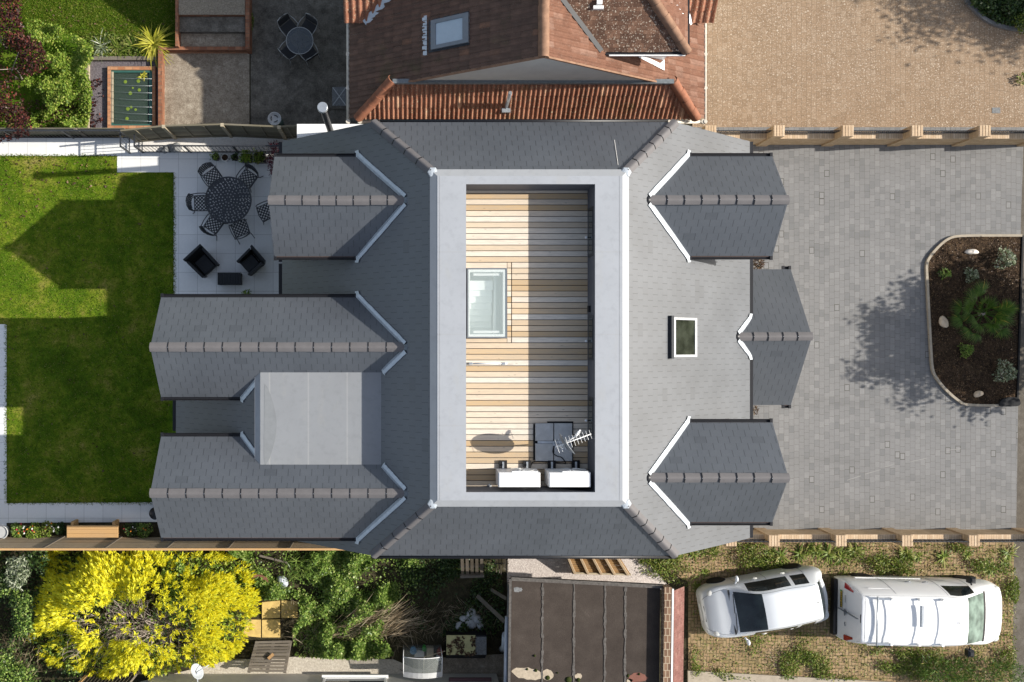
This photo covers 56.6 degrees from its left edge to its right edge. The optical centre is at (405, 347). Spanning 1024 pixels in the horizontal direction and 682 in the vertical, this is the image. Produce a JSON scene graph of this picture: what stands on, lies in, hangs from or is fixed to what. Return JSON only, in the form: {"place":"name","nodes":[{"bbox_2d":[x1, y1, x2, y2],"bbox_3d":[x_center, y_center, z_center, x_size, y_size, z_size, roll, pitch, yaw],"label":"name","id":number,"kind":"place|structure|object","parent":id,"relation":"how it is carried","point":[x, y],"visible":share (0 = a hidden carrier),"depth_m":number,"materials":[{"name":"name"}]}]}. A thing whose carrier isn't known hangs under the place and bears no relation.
{"place":"outdoors","nodes":[
{"label":"outdoors","id":0,"kind":"place"},
{"bbox_2d":[0,324,156,525],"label":"edge path","id":1,"kind":"structure","parent":0,"point":[61,512],"depth_m":29.49,"materials":[{"name":"grey stone"}]},
{"bbox_2d":[7,522,160,536],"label":"flower bed soil","id":2,"kind":"structure","parent":0,"point":[155,532],"depth_m":29.50,"materials":[{"name":"soil"}]},
{"bbox_2d":[10,522,28,537],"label":"plant","id":3,"kind":"object","parent":2,"relation":"on","point":[13,530],"visible":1,"depth_m":29.26,"materials":[{"name":"green plant"}]},
{"bbox_2d":[67,519,118,537],"bbox_3d":[-9.639,5.598,29.250,1.576,0.500,0.477,0,90,0],"label":"bench","id":4,"kind":"object","parent":2,"relation":"on","point":[75,529],"visible":1,"depth_m":29.00,"materials":[{"name":"wood"}]},
{"bbox_2d":[135,523,152,537],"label":"plant","id":5,"kind":"object","parent":2,"relation":"on","point":[141,527],"visible":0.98,"depth_m":29.27,"materials":[{"name":"green plant"}]},
{"bbox_2d":[0,155,175,503],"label":"back lawn","id":6,"kind":"structure","parent":0,"point":[110,245],"depth_m":29.50,"materials":[{"name":"green plant"}]},
{"bbox_2d":[3,324,8,503],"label":"grass","id":7,"kind":"structure","parent":6,"relation":"on","point":[5,406],"depth_m":29.48,"materials":[{"name":"plant"}]},
{"bbox_2d":[6,500,151,505],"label":"grass","id":8,"kind":"structure","parent":6,"relation":"on","point":[100,503],"depth_m":29.49,"materials":[{"name":"plant"}]},
{"bbox_2d":[0,7,163,498],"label":"fallen leaves","id":9,"kind":"object","parent":6,"relation":"on","point":[66,187],"visible":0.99,"depth_m":29.48,"materials":[{"name":"brown plant"}]},
{"bbox_2d":[0,0,175,127],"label":"neighbour lawn","id":10,"kind":"structure","parent":0,"point":[29,96],"depth_m":29.50,"materials":[{"name":"green plant"}]},
{"bbox_2d":[0,0,51,142],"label":"maroon shrub","id":11,"kind":"object","parent":10,"relation":"on","point":[5,20],"visible":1,"depth_m":28.46,"materials":[{"name":"red plant"}]},
{"bbox_2d":[0,97,82,127],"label":"leaf litter","id":12,"kind":"object","parent":10,"relation":"on","point":[42,114],"visible":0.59,"depth_m":29.45,"materials":[{"name":"plant"}]},
{"bbox_2d":[19,101,86,127],"bbox_3d":[-10.991,-7.236,29.324,2.280,0.360,1.098,0,90,0],"label":"lime shrub","id":13,"kind":"object","parent":10,"relation":"on","point":[44,115],"visible":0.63,"depth_m":29.25,"materials":[{"name":"green plant"}]},
{"bbox_2d":[24,17,93,127],"bbox_3d":[-10.651,-8.505,28.932,2.365,0.933,3.572,0,90,0],"label":"lime shrub","id":14,"kind":"object","parent":10,"relation":"on","point":[53,93],"visible":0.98,"depth_m":28.96,"materials":[{"name":"green plant"}]},
{"bbox_2d":[81,33,143,57],"bbox_3d":[-9.148,-9.448,29.421,2.069,0.321,0.877,0,90,0],"label":"ground cover","id":15,"kind":"object","parent":10,"relation":"on","point":[110,44],"visible":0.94,"depth_m":29.37,"materials":[{"name":"green plant"}]},
{"bbox_2d":[107,35,130,58],"bbox_3d":[-9.031,-9.389,29.423,1.207,0.446,0.932,0,90,0],"label":"iris clump","id":16,"kind":"object","parent":10,"relation":"on","point":[117,48],"visible":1,"depth_m":29.34,"materials":[{"name":"green plant"}]},
{"bbox_2d":[90,61,157,127],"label":"slate mulch","id":17,"kind":"object","parent":10,"relation":"on","point":[98,69],"visible":0.2,"depth_m":29.50,"materials":[{"name":"gravel"}]},
{"bbox_2d":[90,78,104,127],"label":"leaf litter","id":18,"kind":"object","parent":17,"relation":"on","point":[94,105],"visible":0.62,"depth_m":29.46,"materials":[{"name":"red plant"}]},
{"bbox_2d":[85,56,157,127],"bbox_3d":[-9.373,-8.456,29.430,1.579,0.140,3.192,45,90,0],"label":"timber edging","id":19,"kind":"object","parent":17,"relation":"on","point":[123,58],"visible":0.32,"depth_m":29.36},
{"bbox_2d":[107,66,155,128],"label":"garden pond","id":20,"kind":"structure","parent":17,"relation":"on","point":[131,99],"depth_m":29.45,"materials":[{"name":"liquid"}]},
{"bbox_2d":[131,23,174,69],"bbox_3d":[-7.782,-9.545,29.323,1.674,0.692,1.678,34,90,0],"label":"strap plant","id":21,"kind":"object","parent":10,"relation":"on","point":[149,42],"visible":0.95,"depth_m":29.26,"materials":[{"name":"yellow plant"}]},
{"bbox_2d":[0,138,281,293],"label":"patio","id":22,"kind":"structure","parent":0,"point":[226,250],"depth_m":29.49,"materials":[{"name":"grey stone"}]},
{"bbox_2d":[0,130,130,138],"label":"railing","id":23,"kind":"object","parent":22,"relation":"on","point":[62,131],"visible":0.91,"depth_m":28.90,"materials":[{"name":"black metal"}]},
{"bbox_2d":[171,172,176,293],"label":"grass","id":24,"kind":"structure","parent":22,"relation":"on","point":[174,210],"depth_m":29.48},
{"bbox_2d":[186,193,210,213],"bbox_3d":[-6.347,-4.467,29.037,0.661,0.922,0.570,-2,90,0],"label":"cast chair","id":25,"kind":"object","parent":22,"relation":"on","point":[188,202],"visible":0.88,"depth_m":29.05,"materials":[{"name":"black metal"}]},
{"bbox_2d":[183,244,219,277],"bbox_3d":[-6.262,-2.653,29.092,0.714,0.800,0.772,-43,90,0],"label":"armchair","id":26,"kind":"object","parent":22,"relation":"on","point":[200,260],"visible":1,"depth_m":29.09,"materials":[{"name":"wicker"}]},
{"bbox_2d":[198,162,221,187],"bbox_3d":[-5.980,-5.304,29.037,0.570,0.922,0.661,-35,90,0],"label":"cast chair","id":27,"kind":"object","parent":22,"relation":"on","point":[204,168],"visible":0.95,"depth_m":29.05,"materials":[{"name":"black metal"}]},
{"bbox_2d":[199,214,227,240],"bbox_3d":[-5.942,-3.766,29.037,0.570,0.922,0.661,35,90,0],"label":"cast chair","id":28,"kind":"object","parent":22,"relation":"on","point":[202,228],"visible":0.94,"depth_m":29.05,"materials":[{"name":"black metal"}]},
{"bbox_2d":[205,176,251,222],"bbox_3d":[-5.416,-4.524,29.136,1.436,0.738,1.436,0,90,0],"label":"cast table","id":29,"kind":"object","parent":22,"relation":"on","point":[225,205],"visible":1,"depth_m":28.78,"materials":[{"name":"black metal"}]},
{"bbox_2d":[218,273,241,284],"bbox_3d":[-5.447,-2.138,29.291,0.717,0.402,0.380,0,90,0],"label":"table","id":30,"kind":"object","parent":22,"relation":"on","point":[229,278],"visible":1,"depth_m":29.09,"materials":[{"name":"wicker"}]},
{"bbox_2d":[229,218,254,243],"bbox_3d":[-5.076,-3.635,29.037,0.570,0.922,0.661,-23,90,0],"label":"cast chair","id":31,"kind":"object","parent":22,"relation":"on","point":[245,231],"visible":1,"depth_m":29.05,"materials":[{"name":"black metal"}]},
{"bbox_2d":[236,163,262,192],"bbox_3d":[-4.839,-5.271,29.037,0.570,0.922,0.661,36,90,0],"label":"cast chair","id":32,"kind":"object","parent":22,"relation":"on","point":[249,166],"visible":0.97,"depth_m":29.05,"materials":[{"name":"black metal"}]},
{"bbox_2d":[237,245,265,275],"bbox_3d":[-4.736,-2.675,29.092,0.706,0.800,0.646,-41,90,0],"label":"armchair","id":33,"kind":"object","parent":22,"relation":"on","point":[249,262],"visible":1,"depth_m":29.09,"materials":[{"name":"wicker"}]},
{"bbox_2d":[255,200,269,224],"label":"cast chair","id":34,"kind":"object","parent":22,"relation":"on","point":[264,218],"visible":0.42,"depth_m":29.05,"materials":[{"name":"black metal"}]},
{"bbox_2d":[263,140,278,174],"bbox_3d":[-4.005,-5.817,28.966,0.701,1.056,1.214,0,90,0],"label":"acer","id":35,"kind":"object","parent":22,"relation":"on","point":[271,155],"visible":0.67,"depth_m":28.70,"materials":[{"name":"brown plant"}]},
{"bbox_2d":[0,54,691,681],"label":"ground","id":36,"kind":"structure","parent":0,"point":[436,640],"depth_m":29.53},
{"bbox_2d":[0,587,78,681],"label":"shrub border","id":37,"kind":"object","parent":36,"relation":"on","point":[17,678],"visible":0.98,"depth_m":28.37,"materials":[{"name":"green plant"}]},
{"bbox_2d":[0,550,91,681],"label":"shrub border","id":38,"kind":"object","parent":36,"relation":"on","point":[35,562],"visible":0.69,"depth_m":28.91,"materials":[{"name":"green plant"}]},
{"bbox_2d":[5,555,31,591],"bbox_3d":[-11.787,6.827,28.526,1.018,0.879,1.209,0,90,0],"label":"pale spire shrub","id":39,"kind":"object","parent":38,"relation":"on","point":[19,566],"visible":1,"depth_m":28.41,"materials":[{"name":"white plant"}]},
{"bbox_2d":[0,128,124,136],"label":"fence","id":40,"kind":"object","parent":36,"relation":"on","point":[84,134],"visible":0.54,"depth_m":29.03,"materials":[{"name":"wood"}]},
{"bbox_2d":[79,669,139,681],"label":"board fence","id":41,"kind":"object","parent":36,"relation":"on","point":[85,678],"visible":0.54,"depth_m":28.80,"materials":[{"name":"wood"}]},
{"bbox_2d":[24,550,262,680],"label":"golden bush","id":42,"kind":"object","parent":36,"relation":"on","point":[73,581],"visible":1,"depth_m":28.34,"materials":[{"name":"yellow plant"}]},
{"bbox_2d":[0,536,340,550],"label":"slatted fence","id":43,"kind":"object","parent":36,"relation":"on","point":[66,543],"visible":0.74,"depth_m":28.34,"materials":[{"name":"wood"}]},
{"bbox_2d":[165,53,248,124],"bbox_3d":[-6.278,-8.079,29.496,2.783,0.001,2.616,0,90,0],"label":"concrete pad","id":44,"kind":"object","parent":36,"relation":"on","point":[206,88],"visible":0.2,"depth_m":29.50,"materials":[{"name":"concrete"}]},
{"bbox_2d":[158,46,246,124],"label":"brick wall","id":45,"kind":"structure","parent":44,"relation":"on","point":[161,89],"depth_m":29.20,"materials":[{"name":"brick"}]},
{"bbox_2d":[138,137,282,151],"bbox_3d":[-5.656,-6.431,29.496,5.412,0.001,0.603,0,90,0],"label":"gravel strip","id":46,"kind":"object","parent":36,"relation":"on","point":[223,141],"visible":0.4,"depth_m":29.50,"materials":[{"name":"gravel"}]},
{"bbox_2d":[134,145,278,152],"bbox_3d":[-5.975,-6.120,29.005,4.495,0.990,0.045,0,90,0],"label":"railing","id":47,"kind":"object","parent":46,"relation":"on","point":[191,151],"visible":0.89,"depth_m":28.51,"materials":[{"name":"black metal"}]},
{"bbox_2d":[120,123,296,142],"bbox_3d":[-5.761,-6.572,28.740,5.426,1.520,0.206,-1,90,0],"label":"panel fence","id":48,"kind":"object","parent":46,"relation":"on","point":[165,132],"visible":0.9,"depth_m":28.65,"materials":[{"name":"wood"}]},
{"bbox_2d":[175,0,251,53],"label":"garden steps","id":49,"kind":"structure","parent":36,"relation":"on","point":[213,23],"depth_m":29.18,"materials":[{"name":"concrete"}]},
{"bbox_2d":[244,619,260,636],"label":"paving slab","id":50,"kind":"structure","parent":36,"relation":"on","point":[256,632],"depth_m":29.47,"materials":[{"name":"stone"}]},
{"bbox_2d":[247,640,291,672],"bbox_3d":[-4.202,9.557,29.169,1.311,0.570,0.898,0,90,0],"label":"pallet","id":51,"kind":"object","parent":36,"relation":"on","point":[261,648],"visible":1,"depth_m":29.11,"materials":[{"name":"wood"}]},
{"bbox_2d":[262,619,279,636],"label":"paving slab","id":52,"kind":"structure","parent":36,"relation":"on","point":[270,627],"depth_m":29.47,"materials":[{"name":"stone"}]},
{"bbox_2d":[262,600,279,618],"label":"paving slab","id":53,"kind":"structure","parent":36,"relation":"on","point":[270,609],"depth_m":29.47,"materials":[{"name":"stone"}]},
{"bbox_2d":[281,600,297,617],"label":"paving slab","id":54,"kind":"structure","parent":36,"relation":"on","point":[285,603],"depth_m":29.47,"materials":[{"name":"stone"}]},
{"bbox_2d":[279,600,320,657],"bbox_3d":[-3.059,8.604,29.300,1.557,0.396,1.960,-41,90,0],"label":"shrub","id":55,"kind":"object","parent":36,"relation":"on","point":[299,628],"visible":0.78,"depth_m":29.29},
{"bbox_2d":[141,657,503,681],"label":"cream gravel strip","id":56,"kind":"object","parent":36,"relation":"on","point":[303,665],"visible":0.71,"depth_m":29.50,"materials":[{"name":"gravel"}]},
{"bbox_2d":[150,663,498,681],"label":"bungalow","id":57,"kind":"object","parent":36,"relation":"on","point":[199,675],"visible":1,"depth_m":29.01,"materials":[{"name":"grey concrete"}]},
{"bbox_2d":[322,674,387,681],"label":"window","id":58,"kind":"structure","parent":57,"relation":"in","point":[326,677],"depth_m":29.07,"materials":[{"name":"white plastic"}]},
{"bbox_2d":[228,550,421,660],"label":"undergrowth","id":59,"kind":"object","parent":36,"relation":"on","point":[337,587],"visible":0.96,"depth_m":29.18,"materials":[{"name":"green plant"}]},
{"bbox_2d":[281,551,322,583],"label":"fern fronds","id":60,"kind":"object","parent":59,"relation":"on","point":[295,565],"visible":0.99,"depth_m":29.10,"materials":[{"name":"green plant"}]},
{"bbox_2d":[331,592,433,638],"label":"dry stalks","id":61,"kind":"object","parent":59,"relation":"on","point":[394,616],"visible":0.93,"depth_m":29.03,"materials":[{"name":"plant"}]},
{"bbox_2d":[403,645,442,678],"bbox_3d":[0.519,9.611,28.840,1.191,1.320,0.649,0,90,0],"label":"mini greenhouse","id":62,"kind":"object","parent":36,"relation":"on","point":[422,675],"visible":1,"depth_m":28.32,"materials":[{"name":"white plastic"}]},
{"bbox_2d":[379,595,500,660],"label":"dead twigs","id":63,"kind":"object","parent":36,"relation":"on","point":[435,624],"visible":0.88,"depth_m":29.40,"materials":[{"name":"plant"}]},
{"bbox_2d":[395,559,504,639],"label":"shaded weeds","id":64,"kind":"object","parent":36,"relation":"on","point":[441,570],"visible":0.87,"depth_m":29.41,"materials":[{"name":"green plant"}]},
{"bbox_2d":[422,654,503,676],"bbox_3d":[1.770,9.977,29.494,3.052,0.001,0.718,-2,90,0],"label":"concrete strip","id":65,"kind":"object","parent":36,"relation":"on","point":[491,664],"visible":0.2,"depth_m":29.49,"materials":[{"name":"concrete"}]},
{"bbox_2d":[446,630,485,657],"bbox_3d":[1.872,9.262,29.210,1.231,0.580,0.883,0,90,0],"label":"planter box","id":66,"kind":"object","parent":36,"relation":"on","point":[480,644],"visible":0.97,"depth_m":28.93,"materials":[{"name":"black wood"}]},
{"bbox_2d":[446,636,476,656],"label":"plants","id":67,"kind":"object","parent":66,"relation":"on","point":[461,647],"visible":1,"depth_m":28.90,"materials":[{"name":"plant"}]},
{"bbox_2d":[460,559,483,577],"bbox_3d":[2.055,6.684,28.978,0.792,0.960,0.592,0,90,0],"label":"pallet","id":68,"kind":"object","parent":36,"relation":"on","point":[467,565],"visible":0.65,"depth_m":28.76,"materials":[{"name":"wood"}]},
{"bbox_2d":[149,102,813,558],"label":"detached house","id":69,"kind":"structure","parent":36,"relation":"on","point":[623,304],"depth_m":24.01,"materials":[{"name":"grey tile"}]},
{"bbox_2d":[496,460,539,486],"bbox_3d":[2.846,3.184,23.569,1.113,0.877,0.648,0,90,0],"label":"heat pump","id":70,"kind":"object","parent":69,"relation":"on","point":[526,475],"visible":1,"depth_m":23.13,"materials":[{"name":"white metal"}]},
{"bbox_2d":[531,421,591,464],"bbox_3d":[3.845,2.501,23.305,1.369,1.404,1.259,0,90,0],"label":"roof aerial","id":71,"kind":"object","parent":69,"relation":"on","point":[553,440],"visible":0.95,"depth_m":23.94,"materials":[{"name":"grey metal"}]},
{"bbox_2d":[545,460,590,486],"bbox_3d":[4.087,3.184,23.569,1.113,0.877,0.648,0,90,0],"label":"heat pump","id":72,"kind":"object","parent":69,"relation":"on","point":[575,475],"visible":1,"depth_m":23.13,"materials":[{"name":"white metal"}]},
{"bbox_2d":[507,559,666,589],"bbox_3d":[5.760,6.959,29.504,5.157,0.001,1.219,0,90,0],"label":"gravel bed","id":73,"kind":"object","parent":36,"relation":"on","point":[551,568],"visible":0.4,"depth_m":29.50,"materials":[{"name":"gravel"}]},
{"bbox_2d":[567,559,630,575],"bbox_3d":[5.886,6.560,28.974,2.215,0.612,1.000,0,90,0],"label":"trellis","id":74,"kind":"object","parent":73,"relation":"on","point":[607,566],"visible":0.57,"depth_m":29.11,"materials":[{"name":"wood"}]},
{"bbox_2d":[638,542,1016,679],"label":"dry weeds","id":75,"kind":"object","parent":36,"relation":"on","point":[830,633],"visible":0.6,"depth_m":29.45,"materials":[{"name":"plant"}]},
{"bbox_2d":[819,542,842,565],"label":"weed tuft","id":76,"kind":"object","parent":36,"relation":"on","point":[830,553],"visible":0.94,"depth_m":29.42,"materials":[{"name":"green plant"}]},
{"bbox_2d":[701,125,1023,146],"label":"boundary wall","id":77,"kind":"structure","parent":36,"relation":"on","point":[909,135],"depth_m":28.58,"materials":[{"name":"brick"}]},
{"bbox_2d":[723,528,1023,545],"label":"boundary wall","id":78,"kind":"structure","parent":36,"relation":"on","point":[900,537],"depth_m":28.64,"materials":[{"name":"brick"}]},
{"bbox_2d":[251,0,695,124],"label":"yard concrete","id":79,"kind":"object","parent":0,"point":[296,93],"depth_m":29.50,"materials":[{"name":"concrete"}]},
{"bbox_2d":[268,112,283,125],"bbox_3d":[-3.972,-6.951,29.017,0.410,0.966,0.410,0,90,0],"label":"water butt","id":80,"kind":"object","parent":79,"relation":"on","point":[275,118],"visible":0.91,"depth_m":28.57,"materials":[{"name":"grey plastic"}]},
{"bbox_2d":[277,13,299,36],"bbox_3d":[-3.600,-9.892,29.075,0.564,0.854,0.544,-40,90,0],"label":"tube chair","id":81,"kind":"object","parent":79,"relation":"on","point":[287,26],"visible":0.89,"depth_m":29.07,"materials":[{"name":"grey fabric"}]},
{"bbox_2d":[286,27,313,53],"bbox_3d":[-3.235,-9.394,29.148,0.846,0.719,0.846,0,90,0],"label":"glass table","id":82,"kind":"object","parent":79,"relation":"on","point":[299,40],"visible":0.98,"depth_m":28.79,"materials":[{"name":"grey"}]},
{"bbox_2d":[297,13,320,34],"bbox_3d":[-2.995,-9.894,29.075,0.564,0.854,0.544,32,90,0],"label":"tube chair","id":83,"kind":"object","parent":79,"relation":"on","point":[311,27],"visible":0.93,"depth_m":29.07,"materials":[{"name":"black metal"}]},
{"bbox_2d":[299,42,321,68],"bbox_3d":[-2.970,-9.090,29.075,0.564,0.854,0.544,-34,90,0],"label":"tube chair","id":84,"kind":"object","parent":79,"relation":"on","point":[310,54],"visible":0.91,"depth_m":29.07,"materials":[{"name":"black metal"}]},
{"bbox_2d":[328,83,345,109],"bbox_3d":[-2.103,-7.882,29.462,0.616,0.076,0.834,0,90,0],"label":"manhole","id":85,"kind":"object","parent":79,"relation":"on","point":[336,96],"visible":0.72,"depth_m":29.43,"materials":[{"name":"metal"}]},
{"bbox_2d":[343,0,717,123],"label":"tiled house","id":86,"kind":"structure","parent":0,"point":[524,59],"depth_m":25.57,"materials":[{"name":"brown tile"}]},
{"bbox_2d":[499,576,683,681],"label":"garage","id":87,"kind":"structure","parent":0,"point":[565,630],"depth_m":27.15,"materials":[{"name":"brown"}]},
{"bbox_2d":[476,594,504,622],"bbox_3d":[2.612,7.986,28.875,0.993,0.782,0.120,37,90,0],"label":"plank","id":88,"kind":"object","parent":87,"relation":"attached to","point":[490,608],"visible":0.86,"depth_m":28.85,"materials":[{"name":"wood"}]},
{"bbox_2d":[657,542,1013,681],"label":"parking court","id":89,"kind":"object","parent":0,"point":[855,668],"visible":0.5,"depth_m":29.50,"materials":[{"name":"gravel"}]},
{"bbox_2d":[696,563,828,645],"bbox_3d":[10.953,7.803,28.710,3.757,1.579,2.150,-11,90,0],"label":"hatchback","id":90,"kind":"object","parent":89,"relation":"on","point":[789,596],"visible":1,"depth_m":28.32,"materials":[{"name":"silver metal"}]},
{"bbox_2d":[687,670,892,681],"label":"kerb","id":91,"kind":"structure","parent":89,"relation":"on","point":[705,676],"depth_m":29.41,"materials":[{"name":"concrete"}]},
{"bbox_2d":[637,542,1017,681],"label":"weeds","id":92,"kind":"object","parent":89,"relation":"on","point":[797,656],"visible":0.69,"depth_m":29.40,"materials":[{"name":"green plant"}]},
{"bbox_2d":[830,573,1001,656],"bbox_3d":[15.685,8.019,28.438,5.030,2.125,2.400,1,90,0],"label":"panel van","id":93,"kind":"object","parent":89,"relation":"on","point":[957,610],"visible":1,"depth_m":27.76,"materials":[{"name":"white paint"}]},
{"bbox_2d":[908,652,976,681],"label":"grassy shrub","id":94,"kind":"object","parent":89,"relation":"on","point":[945,667],"visible":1,"depth_m":29.09,"materials":[{"name":"green plant"}]},
{"bbox_2d":[958,651,1023,681],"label":"grassy shrub","id":95,"kind":"object","parent":89,"relation":"on","point":[1000,672],"visible":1,"depth_m":29.09,"materials":[{"name":"green plant"}]},
{"bbox_2d":[1005,576,1020,603],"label":"grass clump","id":96,"kind":"object","parent":89,"relation":"on","point":[1017,592],"visible":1,"depth_m":29.38,"materials":[{"name":"green plant"}]},
{"bbox_2d":[692,0,1023,126],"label":"neighbour driveway","id":97,"kind":"structure","parent":0,"point":[870,63],"depth_m":29.50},
{"bbox_2d":[697,127,1023,129],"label":"paver edge","id":98,"kind":"object","parent":97,"relation":"on","point":[864,128],"visible":0.33,"depth_m":29.50,"materials":[{"name":"concrete"}]},
{"bbox_2d":[753,145,1022,528],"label":"driveway","id":99,"kind":"structure","parent":0,"point":[876,425],"depth_m":29.50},
{"bbox_2d":[924,234,1023,406],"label":"bed edging","id":100,"kind":"object","parent":99,"relation":"on","point":[936,378],"visible":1,"depth_m":29.42,"materials":[{"name":"concrete"}]},
{"bbox_2d":[926,236,1020,403],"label":"planting bed soil","id":101,"kind":"structure","parent":0,"point":[993,350],"depth_m":29.45,"materials":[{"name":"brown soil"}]},
{"bbox_2d":[947,279,1019,344],"bbox_3d":[17.884,-0.992,28.919,2.223,1.062,1.995,32,90,0],"label":"fan palm","id":102,"kind":"object","parent":101,"relation":"on","point":[1003,313],"visible":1,"depth_m":29.04,"materials":[{"name":"green plant"}]},
{"bbox_2d":[992,247,1016,269],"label":"plant","id":103,"kind":"object","parent":101,"relation":"on","point":[1010,256],"visible":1,"depth_m":29.21,"materials":[{"name":"green plant"}]},
{"bbox_2d":[992,358,1017,381],"bbox_3d":[18.613,0.684,29.285,0.789,0.445,0.767,-18,90,0],"label":"plant","id":104,"kind":"object","parent":101,"relation":"on","point":[1011,369],"visible":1,"depth_m":29.22,"materials":[{"name":"green plant"}]},
{"bbox_2d":[998,397,1020,406],"bbox_3d":[18.848,1.680,29.435,0.655,0.130,0.295,0,90,0],"label":"rubber mat","id":105,"kind":"object","parent":101,"relation":"on","point":[1009,401],"visible":1,"depth_m":29.37,"materials":[{"name":"rubber"}]},
{"bbox_2d":[970,0,1023,26],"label":"corner bed soil","id":106,"kind":"structure","parent":0,"point":[1004,23],"depth_m":29.47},
{"bbox_2d":[964,0,1023,31],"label":"bed edging","id":107,"kind":"object","parent":106,"relation":"on","point":[985,19],"visible":1,"depth_m":29.41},
{"bbox_2d":[970,0,1023,26],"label":"ground cover","id":108,"kind":"object","parent":106,"relation":"on","point":[992,11],"visible":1,"depth_m":29.24,"materials":[{"name":"green plant"}]},
{"bbox_2d":[1012,147,1023,681],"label":"pavement","id":109,"kind":"structure","parent":0,"point":[1019,607],"depth_m":29.51,"materials":[{"name":"concrete"}]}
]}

